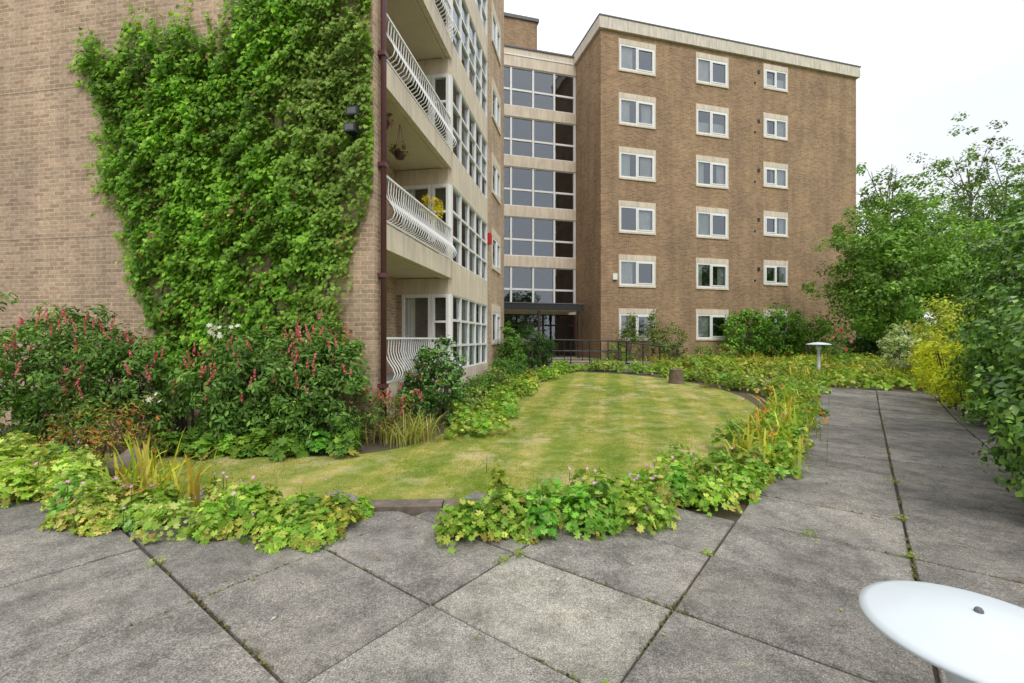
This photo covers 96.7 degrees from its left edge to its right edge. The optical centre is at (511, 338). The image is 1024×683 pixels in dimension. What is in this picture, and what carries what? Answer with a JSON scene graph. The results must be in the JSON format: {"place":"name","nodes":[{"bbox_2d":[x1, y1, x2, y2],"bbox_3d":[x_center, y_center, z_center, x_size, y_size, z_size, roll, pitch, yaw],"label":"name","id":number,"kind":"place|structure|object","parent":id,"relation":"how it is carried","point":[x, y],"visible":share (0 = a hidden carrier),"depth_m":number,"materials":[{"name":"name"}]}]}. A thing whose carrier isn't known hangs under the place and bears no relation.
{"place":"outdoors","nodes":[
{"label":"outdoors","id":0,"kind":"place"},
{"bbox_2d":[387,49,396,374],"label":"balcony back wall","id":1,"kind":"structure","parent":0,"point":[391,302],"depth_m":11.09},
{"bbox_2d":[397,78,401,372],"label":"recess pier","id":2,"kind":"structure","parent":0,"point":[399,315],"depth_m":11.36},
{"bbox_2d":[72,372,763,502],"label":"lawn","id":3,"kind":"structure","parent":0,"point":[613,425],"depth_m":6.54,"materials":[{"name":"green plant"}]},
{"bbox_2d":[0,352,974,682],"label":"ground","id":4,"kind":"structure","parent":0,"point":[720,512],"depth_m":7.10,"materials":[{"name":"soil"}]},
{"bbox_2d":[0,430,105,508],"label":"geranium border","id":5,"kind":"object","parent":4,"relation":"on","point":[18,481],"visible":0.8,"depth_m":4.62,"materials":[{"name":"green plant"}]},
{"bbox_2d":[0,287,195,447],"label":"flowering shrub","id":6,"kind":"object","parent":4,"relation":"on","point":[27,403],"visible":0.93,"depth_m":6.62,"materials":[{"name":"green plant"}]},
{"bbox_2d":[32,392,171,460],"bbox_3d":[-5.134,1.157,5.641,1.889,1.000,1.052,0,0,29],"label":"rusty spiraea","id":7,"kind":"object","parent":4,"relation":"on","point":[119,444],"visible":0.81,"depth_m":5.60,"materials":[{"name":"green plant"}]},
{"bbox_2d":[105,448,143,483],"bbox_3d":[-4.256,1.461,5.050,0.475,0.500,0.333,0,0,0],"label":"garden stone","id":8,"kind":"object","parent":4,"relation":"on","point":[125,456],"visible":0.26,"depth_m":4.93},
{"bbox_2d":[49,427,224,506],"bbox_3d":[-3.463,1.199,4.154,1.460,0.802,1.286,0,0,39],"label":"strap leaf plant","id":9,"kind":"object","parent":4,"relation":"on","point":[146,466],"visible":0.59,"depth_m":4.15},
{"bbox_2d":[0,0,382,438],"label":"front wall","id":10,"kind":"structure","parent":4,"relation":"on","point":[48,147],"depth_m":8.16,"materials":[{"name":"brick"}]},
{"bbox_2d":[0,54,372,240],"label":"movement joints","id":11,"kind":"object","parent":10,"relation":"attached to","point":[107,235],"visible":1,"depth_m":8.22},
{"bbox_2d":[344,105,361,138],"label":"floodlights","id":12,"kind":"object","parent":10,"relation":"attached to","point":[354,132],"visible":0.64,"depth_m":7.03,"materials":[{"name":"black metal"}]},
{"bbox_2d":[345,107,355,129],"bbox_3d":[-2.486,-3.390,6.990,0.180,0.340,0.001,0,0,9],"label":"floodlight lens","id":13,"kind":"object","parent":12,"relation":"attached to","point":[350,110],"visible":1,"depth_m":6.99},
{"bbox_2d":[377,50,388,387],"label":"drainpipe brackets","id":14,"kind":"object","parent":10,"relation":"attached to","point":[382,163],"visible":0.88,"depth_m":7.37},
{"bbox_2d":[381,0,386,426],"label":"drainpipe","id":15,"kind":"object","parent":10,"relation":"attached to","point":[383,194],"depth_m":7.39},
{"bbox_2d":[146,320,257,422],"bbox_3d":[-4.410,0.676,6.674,0.812,1.952,1.302,0,0,11],"label":"rose bush","id":16,"kind":"object","parent":4,"relation":"on","point":[226,331],"visible":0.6,"depth_m":6.92,"materials":[{"name":"green plant"}]},
{"bbox_2d":[62,0,375,434],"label":"ivy plant","id":17,"kind":"object","parent":4,"relation":"on","point":[198,236],"visible":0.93,"depth_m":7.45,"materials":[{"name":"green plant"}]},
{"bbox_2d":[149,425,361,461],"bbox_3d":[-3.478,1.426,6.234,2.898,0.451,0.819,0,0,0],"label":"bergenia plant","id":18,"kind":"object","parent":4,"relation":"on","point":[262,442],"visible":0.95,"depth_m":6.12,"materials":[{"name":"green plant"}]},
{"bbox_2d":[163,310,384,454],"bbox_3d":[-3.424,0.607,6.730,3.136,2.098,1.623,0,0,0],"label":"flowering shrub","id":19,"kind":"object","parent":4,"relation":"on","point":[262,404],"visible":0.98,"depth_m":6.44,"materials":[{"name":"green plant"}]},
{"bbox_2d":[292,498,489,513],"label":"edging stones","id":20,"kind":"object","parent":4,"relation":"on","point":[413,506],"visible":0.14,"depth_m":4.21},
{"bbox_2d":[338,365,445,441],"bbox_3d":[-1.682,1.041,7.469,2.131,1.231,1.208,0,0,-40],"label":"flowering shrub","id":21,"kind":"object","parent":4,"relation":"on","point":[395,402],"visible":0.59,"depth_m":7.12,"materials":[{"name":"green plant"}]},
{"bbox_2d":[357,404,452,448],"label":"strap leaf plant","id":22,"kind":"object","parent":4,"relation":"on","point":[408,432],"visible":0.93,"depth_m":6.96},
{"bbox_2d":[406,82,414,278],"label":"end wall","id":23,"kind":"structure","parent":4,"relation":"on","point":[411,87],"depth_m":19.24,"materials":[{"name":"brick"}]},
{"bbox_2d":[387,0,440,278],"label":"balcony slabs","id":24,"kind":"structure","parent":4,"relation":"on","point":[405,18],"depth_m":10.23,"materials":[{"name":"concrete"}]},
{"bbox_2d":[387,113,393,128],"bbox_3d":[-2.295,-3.931,8.016,0.394,0.521,0.371,0,0,37],"label":"hanging basket","id":25,"kind":"object","parent":24,"relation":"hanging from","point":[389,123],"visible":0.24,"depth_m":8.01,"materials":[{"name":"green plant"}]},
{"bbox_2d":[389,125,407,159],"bbox_3d":[-2.204,-3.840,8.876,0.375,0.701,0.339,0,0,0],"label":"hanging basket","id":26,"kind":"object","parent":24,"relation":"hanging from","point":[398,153],"visible":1,"depth_m":8.81,"materials":[{"name":"wicker"}]},
{"bbox_2d":[387,373,416,383],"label":"balcony floors","id":27,"kind":"structure","parent":24,"relation":"on","point":[390,377],"depth_m":10.03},
{"bbox_2d":[387,0,445,278],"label":"soffit lip","id":28,"kind":"object","parent":24,"relation":"attached to","point":[395,110],"visible":0.68,"depth_m":9.61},
{"bbox_2d":[387,0,450,418],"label":"slab edges","id":29,"kind":"object","parent":24,"relation":"attached to","point":[400,245],"visible":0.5,"depth_m":9.17,"materials":[{"name":"concrete"}]},
{"bbox_2d":[387,0,456,382],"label":"balusters","id":30,"kind":"object","parent":24,"relation":"attached to","point":[443,238],"visible":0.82,"depth_m":8.87,"materials":[{"name":"white paint"}]},
{"bbox_2d":[387,0,450,382],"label":"balcony rails","id":31,"kind":"object","parent":30,"relation":"on","point":[426,115],"visible":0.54,"depth_m":8.95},
{"bbox_2d":[396,58,449,294],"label":"recess lintels","id":32,"kind":"object","parent":24,"relation":"attached to","point":[424,177],"visible":0.88,"depth_m":11.24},
{"bbox_2d":[421,194,444,251],"bbox_3d":[-1.791,-2.552,10.204,0.538,1.384,0.586,0,0,0],"label":"balcony flower pot","id":33,"kind":"object","parent":24,"relation":"on","point":[434,208],"visible":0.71,"depth_m":10.22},
{"bbox_2d":[395,334,470,428],"bbox_3d":[-1.385,0.781,8.363,1.278,1.746,1.820,0,0,22],"label":"rose bush","id":34,"kind":"object","parent":4,"relation":"on","point":[430,388],"visible":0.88,"depth_m":8.21,"materials":[{"name":"green plant"}]},
{"bbox_2d":[447,381,487,413],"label":"shrub","id":35,"kind":"object","parent":4,"relation":"on","point":[475,389],"visible":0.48,"depth_m":9.53,"materials":[{"name":"green plant"}]},
{"bbox_2d":[451,362,487,390],"bbox_3d":[-1.622,1.140,13.266,0.980,0.720,3.980,0,0,9],"label":"spandrels base","id":36,"kind":"object","parent":4,"relation":"on","point":[471,371],"visible":0.21,"depth_m":13.28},
{"bbox_2d":[402,0,486,371],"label":"glazing frames","id":37,"kind":"structure","parent":36,"relation":"on","point":[451,108],"depth_m":12.46,"materials":[{"name":"white paint"}]},
{"bbox_2d":[415,0,493,368],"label":"room interiors","id":38,"kind":"object","parent":36,"relation":"on","point":[421,317],"visible":0.08,"depth_m":11.39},
{"bbox_2d":[406,0,493,368],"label":"curtains","id":39,"kind":"object","parent":38,"relation":"attached to","point":[410,317],"visible":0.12,"depth_m":12.97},
{"bbox_2d":[415,0,487,305],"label":"spandrels","id":40,"kind":"object","parent":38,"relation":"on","point":[467,284],"visible":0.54,"depth_m":12.94,"materials":[{"name":"concrete"}]},
{"bbox_2d":[462,372,499,399],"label":"shrub","id":41,"kind":"object","parent":4,"relation":"on","point":[486,382],"visible":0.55,"depth_m":11.00,"materials":[{"name":"green plant"}]},
{"bbox_2d":[478,366,510,388],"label":"shrub","id":42,"kind":"object","parent":4,"relation":"on","point":[502,378],"visible":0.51,"depth_m":12.54,"materials":[{"name":"green plant"}]},
{"bbox_2d":[487,0,503,371],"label":"facade wall","id":43,"kind":"structure","parent":4,"relation":"on","point":[495,146],"depth_m":16.69,"materials":[{"name":"concrete"}]},
{"bbox_2d":[487,233,491,244],"bbox_3d":[-0.768,-3.425,15.553,0.120,0.350,0.250,0,0,9],"label":"alarm box","id":44,"kind":"object","parent":43,"relation":"attached to","point":[489,238],"visible":1,"depth_m":15.43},
{"bbox_2d":[492,0,500,344],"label":"window surrounds","id":45,"kind":"object","parent":43,"relation":"attached to","point":[496,308],"visible":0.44,"depth_m":16.90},
{"bbox_2d":[493,12,499,341],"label":"window frames","id":46,"kind":"structure","parent":45,"relation":"in","point":[496,174],"depth_m":16.95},
{"bbox_2d":[490,356,518,378],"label":"shrub","id":47,"kind":"object","parent":4,"relation":"on","point":[496,363],"visible":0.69,"depth_m":13.73,"materials":[{"name":"green plant"}]},
{"bbox_2d":[495,321,527,372],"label":"shrub","id":48,"kind":"object","parent":4,"relation":"on","point":[512,349],"visible":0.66,"depth_m":16.51,"materials":[{"name":"green plant"}]},
{"bbox_2d":[507,358,529,377],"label":"shrub","id":49,"kind":"object","parent":4,"relation":"on","point":[520,366],"visible":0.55,"depth_m":15.11,"materials":[{"name":"green plant"}]},
{"bbox_2d":[520,324,557,367],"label":"conifer shrub","id":50,"kind":"object","parent":4,"relation":"on","point":[540,360],"visible":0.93,"depth_m":18.25,"materials":[{"name":"green plant"}]},
{"bbox_2d":[515,356,594,358],"bbox_3d":[0.990,1.240,23.542,5.980,0.520,2.600,0,0,-15],"label":"entrance landing","id":51,"kind":"object","parent":4,"relation":"on","point":[572,357],"visible":0.07,"depth_m":23.05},
{"bbox_2d":[504,314,574,356],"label":"glazing frames","id":52,"kind":"structure","parent":51,"relation":"on","point":[558,325],"depth_m":25.29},
{"bbox_2d":[538,310,579,357],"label":"canopy posts","id":53,"kind":"object","parent":4,"relation":"on","point":[578,332],"visible":0.38,"depth_m":23.31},
{"bbox_2d":[504,303,583,310],"bbox_3d":[1.118,-1.610,23.681,4.700,0.300,2.200,0,0,-15],"label":"entrance canopy","id":54,"kind":"object","parent":53,"relation":"on","point":[533,306],"visible":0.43,"depth_m":22.66,"materials":[{"name":"black metal"}]},
{"bbox_2d":[504,309,580,312],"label":"canopy soffit","id":55,"kind":"structure","parent":54,"relation":"attached to","point":[535,311],"depth_m":23.72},
{"bbox_2d":[504,302,584,304],"bbox_3d":[1.123,-1.780,23.661,4.800,0.040,2.240,0,0,-15],"label":"canopy top","id":56,"kind":"object","parent":54,"relation":"on","point":[542,303],"visible":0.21,"depth_m":22.64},
{"bbox_2d":[442,356,722,439],"bbox_3d":[1.221,1.143,12.993,11.544,0.956,6.126,0,0,-45],"label":"geranium border","id":57,"kind":"object","parent":4,"relation":"on","point":[483,418],"visible":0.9,"depth_m":11.20,"materials":[{"name":"green plant"}]},
{"bbox_2d":[575,29,600,358],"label":"side wall","id":58,"kind":"structure","parent":4,"relation":"on","point":[588,180],"depth_m":23.77,"materials":[{"name":"brick"}]},
{"bbox_2d":[573,15,859,78],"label":"roof fascia","id":59,"kind":"structure","parent":58,"relation":"on","point":[673,36],"depth_m":24.16,"materials":[{"name":"concrete"}]},
{"bbox_2d":[572,13,860,67],"bbox_3d":[10.749,-15.930,30.415,16.740,0.060,12.340,0,0,-15],"label":"roof flashing","id":60,"kind":"object","parent":59,"relation":"on","point":[708,36],"visible":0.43,"depth_m":24.09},
{"bbox_2d":[432,441,776,553],"bbox_3d":[1.222,1.358,4.426,4.136,0.505,1.438,0,0,-28],"label":"geranium border","id":61,"kind":"object","parent":4,"relation":"on","point":[595,504],"visible":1,"depth_m":3.87,"materials":[{"name":"green plant"}]},
{"bbox_2d":[552,360,669,364],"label":"entrance ramp","id":62,"kind":"structure","parent":4,"relation":"on","point":[574,362],"depth_m":20.14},
{"bbox_2d":[541,339,677,363],"bbox_3d":[4.197,0.691,20.399,5.648,1.378,2.251,0,0,0],"label":"ramp hand railing","id":63,"kind":"object","parent":62,"relation":"on","point":[600,351],"visible":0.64,"depth_m":19.69,"materials":[{"name":"black metal"}]},
{"bbox_2d":[603,343,629,360],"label":"shrub","id":64,"kind":"object","parent":4,"relation":"on","point":[623,350],"visible":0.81,"depth_m":21.18,"materials":[{"name":"green plant"}]},
{"bbox_2d":[504,49,784,355],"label":"room interiors","id":65,"kind":"object","parent":4,"relation":"on","point":[563,281],"visible":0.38,"depth_m":26.85,"materials":[{"name":"grey"}]},
{"bbox_2d":[504,46,575,314],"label":"spandrels","id":66,"kind":"object","parent":65,"relation":"on","point":[538,163],"visible":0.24,"depth_m":25.07,"materials":[{"name":"concrete"}]},
{"bbox_2d":[504,44,573,57],"bbox_3d":[-1.306,-15.740,27.295,8.497,0.080,6.160,0,0,-15],"label":"link flashing","id":67,"kind":"object","parent":66,"relation":"on","point":[535,50],"depth_m":24.86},
{"bbox_2d":[504,65,575,302],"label":"glazing frames","id":68,"kind":"structure","parent":66,"relation":"attached to","point":[532,141],"depth_m":25.04,"materials":[{"name":"white paint"}]},
{"bbox_2d":[504,52,575,65],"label":"link trim","id":69,"kind":"structure","parent":66,"relation":"attached to","point":[538,58],"depth_m":24.89,"materials":[{"name":"white paint"}]},
{"bbox_2d":[621,47,784,336],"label":"curtains","id":70,"kind":"object","parent":65,"relation":"attached to","point":[645,220],"visible":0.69,"depth_m":24.16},
{"bbox_2d":[611,310,691,360],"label":"shrub","id":71,"kind":"object","parent":4,"relation":"on","point":[652,339],"visible":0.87,"depth_m":21.79,"materials":[{"name":"green plant"}]},
{"bbox_2d":[668,369,684,383],"bbox_3d":[5.050,1.172,14.000,0.520,0.495,0.507,0,0,0],"label":"tree stump","id":72,"kind":"object","parent":4,"relation":"on","point":[676,376],"visible":0.92,"depth_m":13.83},
{"bbox_2d":[689,344,713,358],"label":"shrub","id":73,"kind":"object","parent":4,"relation":"on","point":[709,351],"visible":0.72,"depth_m":21.46,"materials":[{"name":"green plant"}]},
{"bbox_2d":[714,342,737,357],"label":"shrub","id":74,"kind":"object","parent":4,"relation":"on","point":[726,346],"visible":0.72,"depth_m":21.88,"materials":[{"name":"green plant"}]},
{"bbox_2d":[601,29,855,358],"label":"facade wall","id":75,"kind":"structure","parent":4,"relation":"on","point":[816,152],"depth_m":24.47,"materials":[{"name":"brick"}]},
{"bbox_2d":[618,38,787,340],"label":"window surrounds","id":76,"kind":"object","parent":75,"relation":"attached to","point":[698,157],"visible":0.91,"depth_m":23.95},
{"bbox_2d":[620,44,786,338],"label":"window frames","id":77,"kind":"structure","parent":76,"relation":"in","point":[652,157],"depth_m":24.12,"materials":[{"name":"plastic"}]},
{"bbox_2d":[700,360,791,396],"bbox_3d":[6.616,1.053,12.550,1.697,0.902,2.824,0,0,-27],"label":"geranium border","id":78,"kind":"object","parent":4,"relation":"on","point":[728,381],"visible":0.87,"depth_m":12.45,"materials":[{"name":"green plant"}]},
{"bbox_2d":[640,348,896,369],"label":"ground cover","id":79,"kind":"object","parent":4,"relation":"on","point":[752,358],"visible":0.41,"depth_m":19.07,"materials":[{"name":"green plant"}]},
{"bbox_2d":[710,375,830,478],"bbox_3d":[5.362,1.237,8.866,1.379,0.734,9.089,0,0,36],"label":"geranium border","id":80,"kind":"object","parent":4,"relation":"on","point":[811,390],"visible":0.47,"depth_m":6.44,"materials":[{"name":"green plant"}]},
{"bbox_2d":[716,384,831,479],"bbox_3d":[4.603,1.315,7.708,1.656,0.852,6.394,0,0,34],"label":"strap leaf plant","id":81,"kind":"object","parent":4,"relation":"on","point":[786,418],"visible":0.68,"depth_m":6.17,"materials":[{"name":"green plant"}]},
{"bbox_2d":[717,302,840,357],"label":"climbing shrub","id":82,"kind":"object","parent":4,"relation":"on","point":[760,329],"visible":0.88,"depth_m":23.85,"materials":[{"name":"green plant"}]},
{"bbox_2d":[650,350,914,378],"bbox_3d":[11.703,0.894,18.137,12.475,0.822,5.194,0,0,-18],"label":"ground cover","id":83,"kind":"object","parent":4,"relation":"on","point":[702,361],"visible":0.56,"depth_m":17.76,"materials":[{"name":"green plant"}]},
{"bbox_2d":[805,342,831,372],"bbox_3d":[9.700,0.720,14.400,0.700,1.262,0.700,0,0,0],"label":"garden lamp","id":84,"kind":"object","parent":4,"relation":"on","point":[818,346],"visible":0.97,"depth_m":14.36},
{"bbox_2d":[752,356,917,387],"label":"strap leaf plant","id":85,"kind":"object","parent":4,"relation":"on","point":[807,371],"visible":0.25,"depth_m":15.05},
{"bbox_2d":[821,325,855,360],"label":"rose bush","id":86,"kind":"object","parent":4,"relation":"on","point":[838,352],"visible":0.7,"depth_m":19.07,"materials":[{"name":"green plant"}]},
{"bbox_2d":[748,365,940,392],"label":"ground cover","id":87,"kind":"object","parent":4,"relation":"on","point":[901,379],"visible":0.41,"depth_m":13.33,"materials":[{"name":"green plant"}]},
{"bbox_2d":[822,335,942,358],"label":"clipped hedge","id":88,"kind":"object","parent":4,"relation":"on","point":[868,346],"visible":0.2,"depth_m":21.22,"materials":[{"name":"green plant"}]},
{"bbox_2d":[856,162,932,335],"bbox_3d":[27.760,-6.391,34.206,6.694,15.213,6.637,0,0,21],"label":"background tree","id":89,"kind":"object","parent":4,"relation":"on","point":[864,202],"visible":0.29,"depth_m":33.75,"materials":[{"name":"green plant"}]},
{"bbox_2d":[876,322,933,374],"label":"variegated shrub","id":90,"kind":"object","parent":4,"relation":"on","point":[887,356],"visible":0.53,"depth_m":15.15,"materials":[{"name":"green plant"}]},
{"bbox_2d":[801,175,1019,357],"bbox_3d":[17.361,-3.081,20.601,7.005,8.716,6.926,0,0,0],"label":"garden tree","id":91,"kind":"object","parent":4,"relation":"on","point":[874,267],"visible":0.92,"depth_m":19.62,"materials":[{"name":"green plant"}]},
{"bbox_2d":[856,244,964,349],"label":"distant trees","id":92,"kind":"object","parent":4,"relation":"on","point":[857,333],"depth_m":33.46,"materials":[{"name":"green plant"}]},
{"bbox_2d":[870,161,988,322],"bbox_3d":[31.476,-6.072,35.146,6.856,14.561,6.739,0,0,0],"label":"background tree","id":93,"kind":"object","parent":4,"relation":"on","point":[937,201],"visible":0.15,"depth_m":34.16,"materials":[{"name":"green plant"}]},
{"bbox_2d":[904,322,975,415],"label":"golden shrub","id":94,"kind":"object","parent":4,"relation":"on","point":[932,370],"visible":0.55,"depth_m":9.95,"materials":[{"name":"yellow plant"}]},
{"bbox_2d":[901,294,982,379],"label":"golden shrub","id":95,"kind":"object","parent":4,"relation":"on","point":[939,308],"visible":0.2,"depth_m":13.15,"materials":[{"name":"yellow plant"}]},
{"bbox_2d":[912,182,985,317],"bbox_3d":[35.447,-5.499,37.270,5.990,13.401,6.890,0,0,0],"label":"background tree","id":96,"kind":"object","parent":4,"relation":"on","point":[969,202],"visible":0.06,"depth_m":35.97,"materials":[{"name":"green plant"}]},
{"bbox_2d":[888,215,1021,345],"bbox_3d":[21.003,-2.387,20.515,6.426,7.323,6.715,0,0,0],"label":"garden tree","id":97,"kind":"object","parent":4,"relation":"on","point":[982,229],"visible":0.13,"depth_m":19.98,"materials":[{"name":"green plant"}]},
{"bbox_2d":[907,112,1023,242],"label":"background tree","id":98,"kind":"object","parent":4,"relation":"on","point":[979,213],"visible":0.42,"depth_m":37.52,"materials":[{"name":"green plant"}]},
{"bbox_2d":[936,239,1008,423],"bbox_3d":[9.774,-0.227,8.684,3.383,3.769,2.352,0,0,-17],"label":"garden shrub","id":99,"kind":"object","parent":4,"relation":"on","point":[962,377],"visible":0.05,"depth_m":8.77,"materials":[{"name":"green plant"}]},
{"bbox_2d":[929,142,1023,232],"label":"background tree","id":100,"kind":"object","parent":4,"relation":"on","point":[1000,208],"visible":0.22,"depth_m":39.49,"materials":[{"name":"green plant"}]},
{"bbox_2d":[938,172,1023,501],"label":"laurel hedge","id":101,"kind":"object","parent":4,"relation":"on","point":[998,336],"visible":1,"depth_m":5.13,"materials":[{"name":"green plant"}]},
{"bbox_2d":[972,170,1023,235],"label":"background tree","id":102,"kind":"object","parent":4,"relation":"on","point":[1003,193],"visible":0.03,"depth_m":40.45,"materials":[{"name":"green plant"}]},
{"bbox_2d":[0,387,1023,682],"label":"paving","id":103,"kind":"structure","parent":0,"point":[764,601],"depth_m":2.88,"materials":[{"name":"concrete"}]},
{"bbox_2d":[2,443,100,491],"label":"strap leaf plant","id":104,"kind":"object","parent":103,"relation":"on","point":[53,471],"visible":0.21,"depth_m":4.77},
{"bbox_2d":[34,462,227,543],"bbox_3d":[-3.406,1.373,4.098,1.981,0.472,1.049,0,0,21],"label":"geranium border","id":105,"kind":"object","parent":103,"relation":"on","point":[94,512],"visible":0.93,"depth_m":3.79,"materials":[{"name":"green plant"}]},
{"bbox_2d":[185,472,375,554],"bbox_3d":[-1.903,1.371,3.826,1.371,0.476,1.028,0,0,0],"label":"geranium border","id":106,"kind":"object","parent":103,"relation":"on","point":[266,513],"visible":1,"depth_m":3.63,"materials":[{"name":"green plant"}]},
{"bbox_2d":[130,396,1023,682],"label":"weeds","id":107,"kind":"object","parent":103,"relation":"on","point":[706,552],"visible":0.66,"depth_m":3.12,"materials":[{"name":"green plant"}]},
{"bbox_2d":[859,580,1023,682],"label":"garden lamp","id":108,"kind":"object","parent":103,"relation":"on","point":[957,635],"visible":1,"depth_m":1.32,"materials":[{"name":"plastic"}]},
{"bbox_2d":[504,17,536,49],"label":"lift tower","id":109,"kind":"structure","parent":0,"point":[520,33],"depth_m":28.08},
{"bbox_2d":[504,12,538,25],"bbox_3d":[-2.796,-19.800,29.566,8.000,0.200,4.800,0,0,-15],"label":"lift tower coping","id":110,"kind":"object","parent":109,"relation":"on","point":[521,17],"visible":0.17,"depth_m":28.00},
{"bbox_2d":[530,365,827,390],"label":"cross path","id":111,"kind":"structure","parent":0,"point":[641,372],"depth_m":16.38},
{"bbox_2d":[504,0,1023,334],"label":"sky","id":112,"kind":"structure","parent":0,"point":[923,63],"materials":[{"name":"white"}]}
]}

